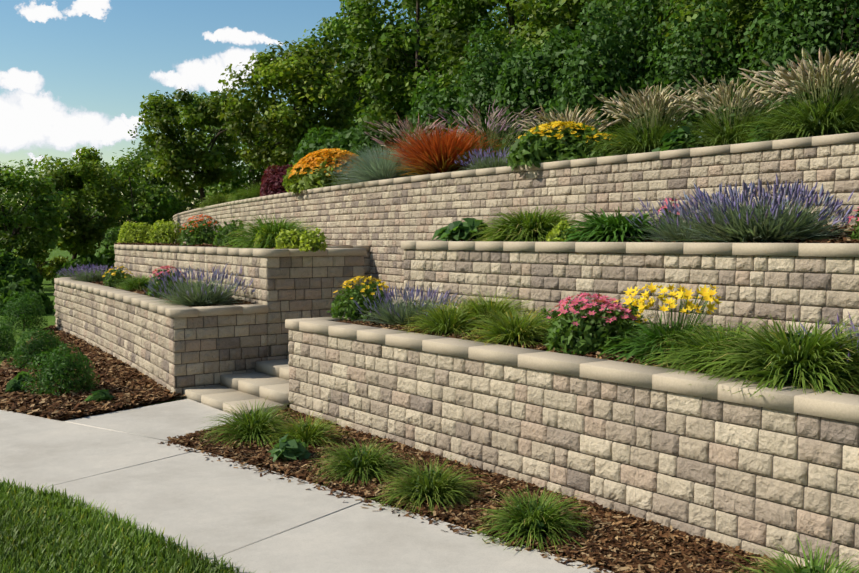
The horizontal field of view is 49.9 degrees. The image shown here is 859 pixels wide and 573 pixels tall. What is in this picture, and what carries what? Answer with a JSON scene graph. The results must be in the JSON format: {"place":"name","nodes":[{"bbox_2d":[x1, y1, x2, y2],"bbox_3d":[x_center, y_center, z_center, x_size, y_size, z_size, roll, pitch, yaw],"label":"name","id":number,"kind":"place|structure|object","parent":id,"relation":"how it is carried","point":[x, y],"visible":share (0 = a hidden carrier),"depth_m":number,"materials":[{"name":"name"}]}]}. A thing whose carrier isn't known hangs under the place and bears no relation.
{"place":"outdoors","nodes":[
{"label":"outdoors","id":0,"kind":"place"},
{"bbox_2d":[0,477,251,572],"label":"lawn","id":1,"kind":"structure","parent":0,"point":[38,516],"depth_m":5.43,"materials":[{"name":"green plant"}]},
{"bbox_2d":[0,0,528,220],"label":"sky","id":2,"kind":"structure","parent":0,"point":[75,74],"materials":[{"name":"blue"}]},
{"bbox_2d":[0,240,610,572],"bbox_3d":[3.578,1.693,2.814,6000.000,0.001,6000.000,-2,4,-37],"label":"ground","id":3,"kind":"structure","parent":0,"point":[48,289],"depth_m":21.25,"materials":[{"name":"green plant"}]},
{"bbox_2d":[0,319,19,357],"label":"round shrub leaves","id":4,"kind":"object","parent":3,"relation":"on","point":[8,335],"visible":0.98,"depth_m":13.99,"materials":[{"name":"green plant"}]},
{"bbox_2d":[0,249,43,290],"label":"field shrub leaves","id":5,"kind":"object","parent":3,"relation":"on","point":[12,268],"visible":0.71,"depth_m":29.19,"materials":[{"name":"green plant"}]},
{"bbox_2d":[0,290,47,333],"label":"round shrub leaves","id":6,"kind":"object","parent":3,"relation":"on","point":[22,310],"visible":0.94,"depth_m":17.54,"materials":[{"name":"green plant"}]},
{"bbox_2d":[0,276,54,315],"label":"field shrub leaves","id":7,"kind":"object","parent":3,"relation":"on","point":[24,285],"visible":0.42,"depth_m":21.90,"materials":[{"name":"green plant"}]},
{"bbox_2d":[0,160,72,261],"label":"deciduous tree limbs","id":8,"kind":"object","parent":3,"relation":"on","point":[36,217],"visible":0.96,"depth_m":32.41,"materials":[{"name":"green plant"}]},
{"bbox_2d":[0,155,96,251],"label":"deciduous tree limbs","id":9,"kind":"object","parent":3,"relation":"on","point":[35,174],"depth_m":63.22,"materials":[{"name":"green plant"}]},
{"bbox_2d":[51,253,107,285],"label":"field shrub leaves","id":10,"kind":"object","parent":3,"relation":"on","point":[87,260],"visible":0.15,"depth_m":35.61,"materials":[{"name":"green plant"}]},
{"bbox_2d":[78,153,188,240],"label":"deciduous tree limbs","id":11,"kind":"object","parent":3,"relation":"on","point":[165,205],"visible":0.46,"depth_m":53.54,"materials":[{"name":"green plant"}]},
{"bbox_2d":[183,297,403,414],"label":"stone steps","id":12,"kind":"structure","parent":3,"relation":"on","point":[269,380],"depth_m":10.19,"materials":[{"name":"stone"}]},
{"bbox_2d":[0,399,613,572],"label":"sidewalk slabs","id":13,"kind":"structure","parent":3,"relation":"on","point":[123,462],"depth_m":6.25,"materials":[{"name":"concrete"}]},
{"bbox_2d":[0,229,854,572],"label":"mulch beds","id":14,"kind":"object","parent":3,"relation":"on","point":[338,473],"depth_m":7.19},
{"bbox_2d":[5,378,25,391],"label":"plant","id":15,"kind":"object","parent":14,"relation":"on","point":[13,385],"visible":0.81,"depth_m":10.61,"materials":[{"name":"green plant"}]},
{"bbox_2d":[61,263,119,282],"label":"plant","id":16,"kind":"object","parent":14,"relation":"on","point":[94,275],"visible":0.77,"depth_m":17.33,"materials":[{"name":"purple plant"}]},
{"bbox_2d":[84,389,114,402],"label":"plant","id":17,"kind":"object","parent":14,"relation":"on","point":[101,395],"visible":0.96,"depth_m":9.97,"materials":[{"name":"green plant"}]},
{"bbox_2d":[103,226,125,244],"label":"green shrub leaves","id":18,"kind":"object","parent":14,"relation":"on","point":[112,236],"visible":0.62,"depth_m":21.11,"materials":[{"name":"green plant"}]},
{"bbox_2d":[102,266,134,286],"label":"flowering plant","id":19,"kind":"object","parent":14,"relation":"on","point":[112,279],"visible":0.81,"depth_m":15.58,"materials":[{"name":"green plant"}]},
{"bbox_2d":[117,221,153,243],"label":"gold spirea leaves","id":20,"kind":"object","parent":14,"relation":"on","point":[133,233],"visible":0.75,"depth_m":20.02,"materials":[{"name":"green plant"}]},
{"bbox_2d":[113,272,157,290],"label":"grass clump","id":21,"kind":"object","parent":14,"relation":"on","point":[137,283],"depth_m":14.70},
{"bbox_2d":[144,219,182,243],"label":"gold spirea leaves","id":22,"kind":"object","parent":14,"relation":"on","point":[165,232],"visible":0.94,"depth_m":17.57,"materials":[{"name":"green plant"}]},
{"bbox_2d":[146,265,186,297],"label":"flowering plant","id":23,"kind":"object","parent":14,"relation":"on","point":[156,287],"visible":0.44,"depth_m":12.76,"materials":[{"name":"green plant"}]},
{"bbox_2d":[177,214,219,245],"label":"flowering shrub","id":24,"kind":"object","parent":14,"relation":"on","point":[197,235],"visible":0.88,"depth_m":15.50,"materials":[{"name":"green plant"}]},
{"bbox_2d":[143,261,255,306],"bbox_3d":[-2.843,-0.022,11.431,1.460,0.591,1.470,-2,4,-37],"label":"plant","id":25,"kind":"object","parent":14,"relation":"on","point":[200,293],"visible":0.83,"depth_m":11.25,"materials":[{"name":"green plant"}]},
{"bbox_2d":[197,192,233,207],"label":"grass clump","id":26,"kind":"object","parent":14,"relation":"on","point":[216,199],"depth_m":29.91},
{"bbox_2d":[212,216,245,246],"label":"green shrub leaves","id":27,"kind":"object","parent":14,"relation":"on","point":[225,231],"visible":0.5,"depth_m":14.17,"materials":[{"name":"green plant"}]},
{"bbox_2d":[225,189,259,201],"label":"grass clump","id":28,"kind":"object","parent":14,"relation":"on","point":[235,197],"depth_m":26.08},
{"bbox_2d":[235,179,260,200],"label":"shrub","id":29,"kind":"object","parent":14,"relation":"on","point":[256,189],"depth_m":26.16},
{"bbox_2d":[195,398,309,446],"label":"ornamental grass","id":30,"kind":"object","parent":14,"relation":"on","point":[256,424],"depth_m":8.17,"materials":[{"name":"plant"}]},
{"bbox_2d":[253,228,275,248],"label":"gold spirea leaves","id":31,"kind":"object","parent":14,"relation":"on","point":[263,238],"visible":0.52,"depth_m":12.39,"materials":[{"name":"green plant"}]},
{"bbox_2d":[220,213,329,247],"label":"ornamental grass","id":32,"kind":"object","parent":14,"relation":"on","point":[275,227],"depth_m":12.56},
{"bbox_2d":[268,433,310,461],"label":"hosta","id":33,"kind":"object","parent":14,"relation":"on","point":[287,448],"visible":0.96,"depth_m":7.40,"materials":[{"name":"green plant"}]},
{"bbox_2d":[274,229,305,248],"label":"gold spirea leaves","id":34,"kind":"object","parent":14,"relation":"on","point":[293,237],"visible":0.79,"depth_m":11.53,"materials":[{"name":"green plant"}]},
{"bbox_2d":[263,410,346,448],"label":"ornamental grass","id":35,"kind":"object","parent":14,"relation":"on","point":[310,434],"visible":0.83,"depth_m":7.95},
{"bbox_2d":[299,228,326,251],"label":"gold spirea leaves","id":36,"kind":"object","parent":14,"relation":"on","point":[313,240],"visible":1,"depth_m":11.01,"materials":[{"name":"green plant"}]},
{"bbox_2d":[308,436,411,486],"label":"ornamental grass","id":37,"kind":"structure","parent":14,"relation":"on","point":[356,462],"depth_m":6.91,"materials":[{"name":"plant"}]},
{"bbox_2d":[327,276,393,321],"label":"flowering plant","id":38,"kind":"object","parent":14,"relation":"on","point":[348,303],"visible":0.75,"depth_m":9.55,"materials":[{"name":"green plant"}]},
{"bbox_2d":[324,141,420,185],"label":"ornamental grass","id":39,"kind":"object","parent":14,"relation":"on","point":[376,169],"depth_m":16.69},
{"bbox_2d":[351,281,462,327],"bbox_3d":[-0.190,0.187,9.198,1.185,0.468,1.198,-2,4,-37],"label":"plant","id":40,"kind":"object","parent":14,"relation":"on","point":[397,312],"visible":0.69,"depth_m":9.03,"materials":[{"name":"green plant"}]},
{"bbox_2d":[369,454,486,513],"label":"ornamental grass","id":41,"kind":"object","parent":14,"relation":"on","point":[422,486],"depth_m":6.28,"materials":[{"name":"plant"}]},
{"bbox_2d":[0,224,858,572],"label":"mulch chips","id":42,"kind":"object","parent":14,"relation":"on","point":[660,546],"visible":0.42,"depth_m":6.78,"materials":[{"name":"wood"}]},
{"bbox_2d":[6,328,73,368],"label":"round shrub leaves","id":43,"kind":"object","parent":42,"relation":"on","point":[23,353],"visible":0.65,"depth_m":12.62,"materials":[{"name":"green plant"}]},
{"bbox_2d":[20,343,99,396],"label":"round shrub leaves","id":44,"kind":"object","parent":42,"relation":"on","point":[60,370],"visible":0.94,"depth_m":10.50,"materials":[{"name":"green plant"}]},
{"bbox_2d":[546,219,578,241],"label":"gold spirea leaves","id":45,"kind":"object","parent":42,"relation":"on","point":[556,232],"visible":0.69,"depth_m":8.92,"materials":[{"name":"green plant"}]},
{"bbox_2d":[387,299,499,336],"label":"ornamental grass","id":46,"kind":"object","parent":14,"relation":"on","point":[441,321],"visible":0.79,"depth_m":8.22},
{"bbox_2d":[431,218,495,240],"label":"hosta","id":47,"kind":"object","parent":14,"relation":"on","point":[467,229],"visible":0.73,"depth_m":10.21,"materials":[{"name":"green plant"}]},
{"bbox_2d":[418,295,520,333],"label":"ornamental grass","id":48,"kind":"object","parent":14,"relation":"on","point":[462,309],"visible":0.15,"depth_m":8.49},
{"bbox_2d":[453,147,509,170],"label":"plant","id":49,"kind":"object","parent":14,"relation":"on","point":[487,162],"visible":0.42,"depth_m":13.71,"materials":[{"name":"purple plant"}]},
{"bbox_2d":[426,289,552,335],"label":"ornamental grass","id":50,"kind":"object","parent":14,"relation":"on","point":[483,305],"visible":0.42,"depth_m":8.40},
{"bbox_2d":[460,305,555,347],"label":"ornamental grass","id":51,"kind":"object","parent":14,"relation":"on","point":[513,328],"visible":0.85,"depth_m":7.47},
{"bbox_2d":[469,205,584,241],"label":"ornamental grass","id":52,"kind":"object","parent":14,"relation":"on","point":[530,227],"depth_m":9.41,"materials":[{"name":"plant"}]},
{"bbox_2d":[467,483,597,553],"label":"ornamental grass","id":53,"kind":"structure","parent":14,"relation":"on","point":[540,516],"depth_m":5.55,"materials":[{"name":"plant"}]},
{"bbox_2d":[506,120,604,170],"bbox_3d":[1.818,-1.928,12.810,1.513,0.755,1.533,0,3,6],"label":"flowering shrub","id":54,"kind":"object","parent":14,"relation":"on","point":[539,144],"visible":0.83,"depth_m":12.31,"materials":[{"name":"green plant"}]},
{"bbox_2d":[542,293,636,354],"bbox_3d":[1.243,0.293,7.064,0.763,0.504,0.764,0,3,8],"label":"flowering shrub","id":55,"kind":"object","parent":14,"relation":"on","point":[586,332],"visible":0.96,"depth_m":6.89,"materials":[{"name":"green plant"}]},
{"bbox_2d":[577,132,620,158],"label":"flowering plant","id":56,"kind":"object","parent":14,"relation":"on","point":[595,154],"visible":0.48,"depth_m":12.11,"materials":[{"name":"green plant"}]},
{"bbox_2d":[554,206,665,241],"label":"ornamental grass","id":57,"kind":"object","parent":14,"relation":"on","point":[603,227],"depth_m":8.47,"materials":[{"name":"plant"}]},
{"bbox_2d":[611,297,651,336],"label":"flowering plant","id":58,"kind":"object","parent":14,"relation":"on","point":[634,311],"visible":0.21,"depth_m":7.21,"materials":[{"name":"green plant"}]},
{"bbox_2d":[597,283,734,366],"bbox_3d":[1.759,0.267,6.560,1.145,0.598,1.223,-2,4,-37],"label":"daylily","id":59,"kind":"object","parent":14,"relation":"on","point":[642,346],"visible":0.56,"depth_m":6.43,"materials":[{"name":"green plant"}]},
{"bbox_2d":[658,198,682,230],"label":"flowering plant","id":60,"kind":"object","parent":14,"relation":"on","point":[665,208],"visible":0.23,"depth_m":8.67,"materials":[{"name":"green plant"}]},
{"bbox_2d":[652,126,701,151],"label":"hosta","id":61,"kind":"object","parent":14,"relation":"on","point":[677,138],"visible":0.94,"depth_m":10.91,"materials":[{"name":"green plant"}]},
{"bbox_2d":[626,196,733,241],"bbox_3d":[2.262,-0.583,8.042,1.085,0.469,1.155,-2,4,-37],"label":"flowering plant","id":62,"kind":"object","parent":14,"relation":"on","point":[667,236],"visible":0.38,"depth_m":7.95,"materials":[{"name":"green plant"}]},
{"bbox_2d":[634,316,786,379],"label":"ornamental grass","id":63,"kind":"object","parent":14,"relation":"on","point":[674,358],"depth_m":5.93,"materials":[{"name":"plant"}]},
{"bbox_2d":[659,173,856,242],"bbox_3d":[2.724,-0.600,7.581,1.617,0.607,1.706,-2,4,-37],"label":"lavender plant","id":64,"kind":"object","parent":14,"relation":"on","point":[752,222],"visible":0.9,"depth_m":7.28,"materials":[{"name":"purple plant"}]},
{"bbox_2d":[744,123,773,142],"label":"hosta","id":65,"kind":"object","parent":14,"relation":"on","point":[759,136],"visible":0.4,"depth_m":10.06,"materials":[{"name":"green plant"}]},
{"bbox_2d":[680,314,858,399],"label":"ornamental grass","id":66,"kind":"object","parent":14,"relation":"on","point":[781,357],"depth_m":5.33,"materials":[{"name":"plant"}]},
{"bbox_2d":[725,534,858,572],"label":"ornamental grass","id":67,"kind":"object","parent":14,"relation":"on","point":[813,566],"depth_m":4.51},
{"bbox_2d":[797,312,858,374],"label":"flowering plant","id":68,"kind":"object","parent":14,"relation":"on","point":[849,328],"visible":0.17,"depth_m":5.49,"materials":[{"name":"green plant"}]},
{"bbox_2d":[847,207,858,239],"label":"flowering plant","id":69,"kind":"object","parent":14,"relation":"on","point":[855,235],"visible":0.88,"depth_m":6.91,"materials":[{"name":"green plant"}]},
{"bbox_2d":[57,142,858,572],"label":"retaining wall","id":70,"kind":"structure","parent":3,"relation":"on","point":[785,320],"depth_m":7.59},
{"bbox_2d":[54,142,858,572],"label":"retaining wall block faces","id":71,"kind":"object","parent":70,"relation":"attached to","point":[338,226],"visible":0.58,"depth_m":7.88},
{"bbox_2d":[54,132,858,422],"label":"wall capstones","id":72,"kind":"object","parent":70,"relation":"on","point":[834,405],"visible":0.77,"depth_m":7.76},
{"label":"hill terrain","id":73,"kind":"structure","parent":0,"visible":0},
{"bbox_2d":[13,243,68,280],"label":"young tree trunk limbs","id":74,"kind":"object","parent":73,"relation":"on","point":[47,272],"visible":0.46,"depth_m":36.05,"materials":[{"name":"green plant"}]},
{"bbox_2d":[24,146,131,259],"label":"deciduous tree limbs","id":75,"kind":"object","parent":73,"relation":"on","point":[79,173],"visible":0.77,"depth_m":36.60,"materials":[{"name":"green plant"}]},
{"bbox_2d":[97,248,115,272],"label":"field shrub leaves","id":76,"kind":"object","parent":73,"relation":"on","point":[107,255],"visible":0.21,"depth_m":41.63,"materials":[{"name":"green plant"}]},
{"bbox_2d":[68,162,170,251],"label":"deciduous tree limbs","id":77,"kind":"object","parent":73,"relation":"on","point":[141,183],"depth_m":71.08,"materials":[{"name":"green plant"}]},
{"bbox_2d":[106,123,246,219],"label":"deciduous tree limbs","id":78,"kind":"object","parent":73,"relation":"on","point":[145,151],"visible":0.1,"depth_m":75.72,"materials":[{"name":"green plant"}]},
{"bbox_2d":[138,87,244,206],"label":"deciduous tree limbs","id":79,"kind":"object","parent":73,"relation":"on","point":[177,154],"visible":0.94,"depth_m":41.10,"materials":[{"name":"green plant"}]},
{"bbox_2d":[194,107,287,199],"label":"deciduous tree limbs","id":80,"kind":"object","parent":73,"relation":"on","point":[224,188],"visible":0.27,"depth_m":56.34,"materials":[{"name":"green plant"}]},
{"bbox_2d":[259,164,293,196],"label":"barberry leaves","id":81,"kind":"object","parent":73,"relation":"on","point":[271,181],"visible":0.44,"depth_m":22.77,"materials":[{"name":"purple plant"}]},
{"bbox_2d":[216,39,361,170],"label":"deciduous tree limbs","id":82,"kind":"object","parent":73,"relation":"on","point":[283,71],"visible":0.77,"depth_m":32.34,"materials":[{"name":"green plant"}]},
{"bbox_2d":[282,148,363,193],"bbox_3d":[-2.076,-2.436,19.773,1.997,1.067,1.997,-2,4,-37],"label":"flowering shrub","id":83,"kind":"object","parent":73,"relation":"on","point":[309,170],"visible":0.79,"depth_m":19.14,"materials":[{"name":"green plant"}]},
{"bbox_2d":[289,125,372,165],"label":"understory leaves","id":84,"kind":"object","parent":73,"relation":"on","point":[342,139],"visible":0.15,"depth_m":29.02,"materials":[{"name":"green plant"}]},
{"bbox_2d":[285,0,423,140],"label":"deciduous tree limbs","id":85,"kind":"object","parent":73,"relation":"on","point":[334,29],"visible":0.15,"depth_m":37.71,"materials":[{"name":"green plant"}]},
{"bbox_2d":[349,101,401,160],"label":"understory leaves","id":86,"kind":"object","parent":73,"relation":"on","point":[367,142],"visible":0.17,"depth_m":27.13,"materials":[{"name":"green plant"}]},
{"bbox_2d":[328,0,486,149],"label":"deciduous tree limbs","id":87,"kind":"object","parent":73,"relation":"on","point":[391,45],"visible":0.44,"depth_m":25.26,"materials":[{"name":"green plant"}]},
{"bbox_2d":[358,111,466,178],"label":"feather grass","id":88,"kind":"object","parent":73,"relation":"on","point":[395,129],"depth_m":17.23,"materials":[{"name":"beige plant"}]},
{"bbox_2d":[374,0,505,107],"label":"deciduous tree limbs","id":89,"kind":"object","parent":73,"relation":"on","point":[427,11],"visible":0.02,"depth_m":42.75,"materials":[{"name":"green plant"}]},
{"bbox_2d":[377,124,506,175],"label":"ornamental grass","id":90,"kind":"object","parent":73,"relation":"on","point":[430,156],"depth_m":14.95,"materials":[{"name":"plant"}]},
{"bbox_2d":[403,61,485,150],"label":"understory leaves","id":91,"kind":"object","parent":73,"relation":"on","point":[425,108],"visible":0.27,"depth_m":22.15,"materials":[{"name":"green plant"}]},
{"bbox_2d":[428,98,546,169],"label":"feather grass","id":92,"kind":"object","parent":73,"relation":"on","point":[491,126],"depth_m":15.05,"materials":[{"name":"green plant"}]},
{"bbox_2d":[454,15,532,151],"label":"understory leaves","id":93,"kind":"object","parent":73,"relation":"on","point":[484,89],"visible":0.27,"depth_m":19.20,"materials":[{"name":"green plant"}]},
{"bbox_2d":[418,0,621,126],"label":"deciduous tree limbs","id":94,"kind":"object","parent":73,"relation":"on","point":[452,50],"visible":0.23,"depth_m":22.58,"materials":[{"name":"green plant"}]},
{"bbox_2d":[487,24,588,152],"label":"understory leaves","id":95,"kind":"object","parent":73,"relation":"on","point":[536,82],"visible":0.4,"depth_m":18.14,"materials":[{"name":"green plant"}]},
{"bbox_2d":[476,0,609,65],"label":"deciduous tree limbs","id":96,"kind":"object","parent":73,"relation":"on","point":[501,9],"depth_m":31.64,"materials":[{"name":"green plant"}]},
{"bbox_2d":[513,104,631,131],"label":"feather grass","id":97,"kind":"object","parent":73,"relation":"on","point":[572,116],"depth_m":13.80,"materials":[{"name":"beige plant"}]},
{"bbox_2d":[498,0,672,103],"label":"deciduous tree limbs","id":98,"kind":"object","parent":73,"relation":"on","point":[537,12],"visible":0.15,"depth_m":19.28,"materials":[{"name":"green plant"}]},
{"bbox_2d":[545,0,655,144],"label":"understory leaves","id":99,"kind":"object","parent":73,"relation":"on","point":[586,63],"visible":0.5,"depth_m":16.01,"materials":[{"name":"green plant"}]},
{"bbox_2d":[592,0,682,133],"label":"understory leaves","id":100,"kind":"object","parent":73,"relation":"on","point":[628,7],"visible":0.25,"depth_m":16.24,"materials":[{"name":"green plant"}]},
{"bbox_2d":[577,82,715,157],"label":"feather grass","id":101,"kind":"object","parent":73,"relation":"on","point":[648,135],"depth_m":11.61,"materials":[{"name":"green plant"}]},
{"bbox_2d":[591,0,778,123],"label":"deciduous tree limbs","id":102,"kind":"object","parent":73,"relation":"on","point":[665,2],"visible":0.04,"depth_m":17.31,"materials":[{"name":"green plant"}]},
{"bbox_2d":[640,0,745,135],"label":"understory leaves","id":103,"kind":"object","parent":73,"relation":"on","point":[693,64],"visible":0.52,"depth_m":14.24,"materials":[{"name":"green plant"}]},
{"bbox_2d":[674,1,773,136],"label":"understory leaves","id":104,"kind":"object","parent":73,"relation":"on","point":[734,33],"depth_m":15.31,"materials":[{"name":"green plant"}]},
{"bbox_2d":[665,70,792,150],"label":"feather grass","id":105,"kind":"object","parent":73,"relation":"on","point":[716,133],"depth_m":10.80,"materials":[{"name":"beige plant"}]},
{"bbox_2d":[655,0,857,100],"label":"deciduous tree limbs","id":106,"kind":"object","parent":73,"relation":"on","point":[743,16],"visible":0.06,"depth_m":14.58,"materials":[{"name":"green plant"}]},
{"bbox_2d":[725,0,854,124],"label":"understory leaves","id":107,"kind":"object","parent":73,"relation":"on","point":[773,18],"visible":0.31,"depth_m":13.01,"materials":[{"name":"green plant"}]},
{"bbox_2d":[728,46,858,142],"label":"feather grass","id":108,"kind":"object","parent":73,"relation":"on","point":[822,113],"depth_m":9.65,"materials":[{"name":"green plant"}]},
{"bbox_2d":[744,0,858,67],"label":"deciduous tree limbs","id":109,"kind":"object","parent":73,"relation":"on","point":[767,12],"visible":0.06,"depth_m":13.41,"materials":[{"name":"green plant"}]},
{"bbox_2d":[770,0,858,118],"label":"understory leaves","id":110,"kind":"object","parent":73,"relation":"on","point":[851,20],"visible":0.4,"depth_m":12.56,"materials":[{"name":"green plant"}]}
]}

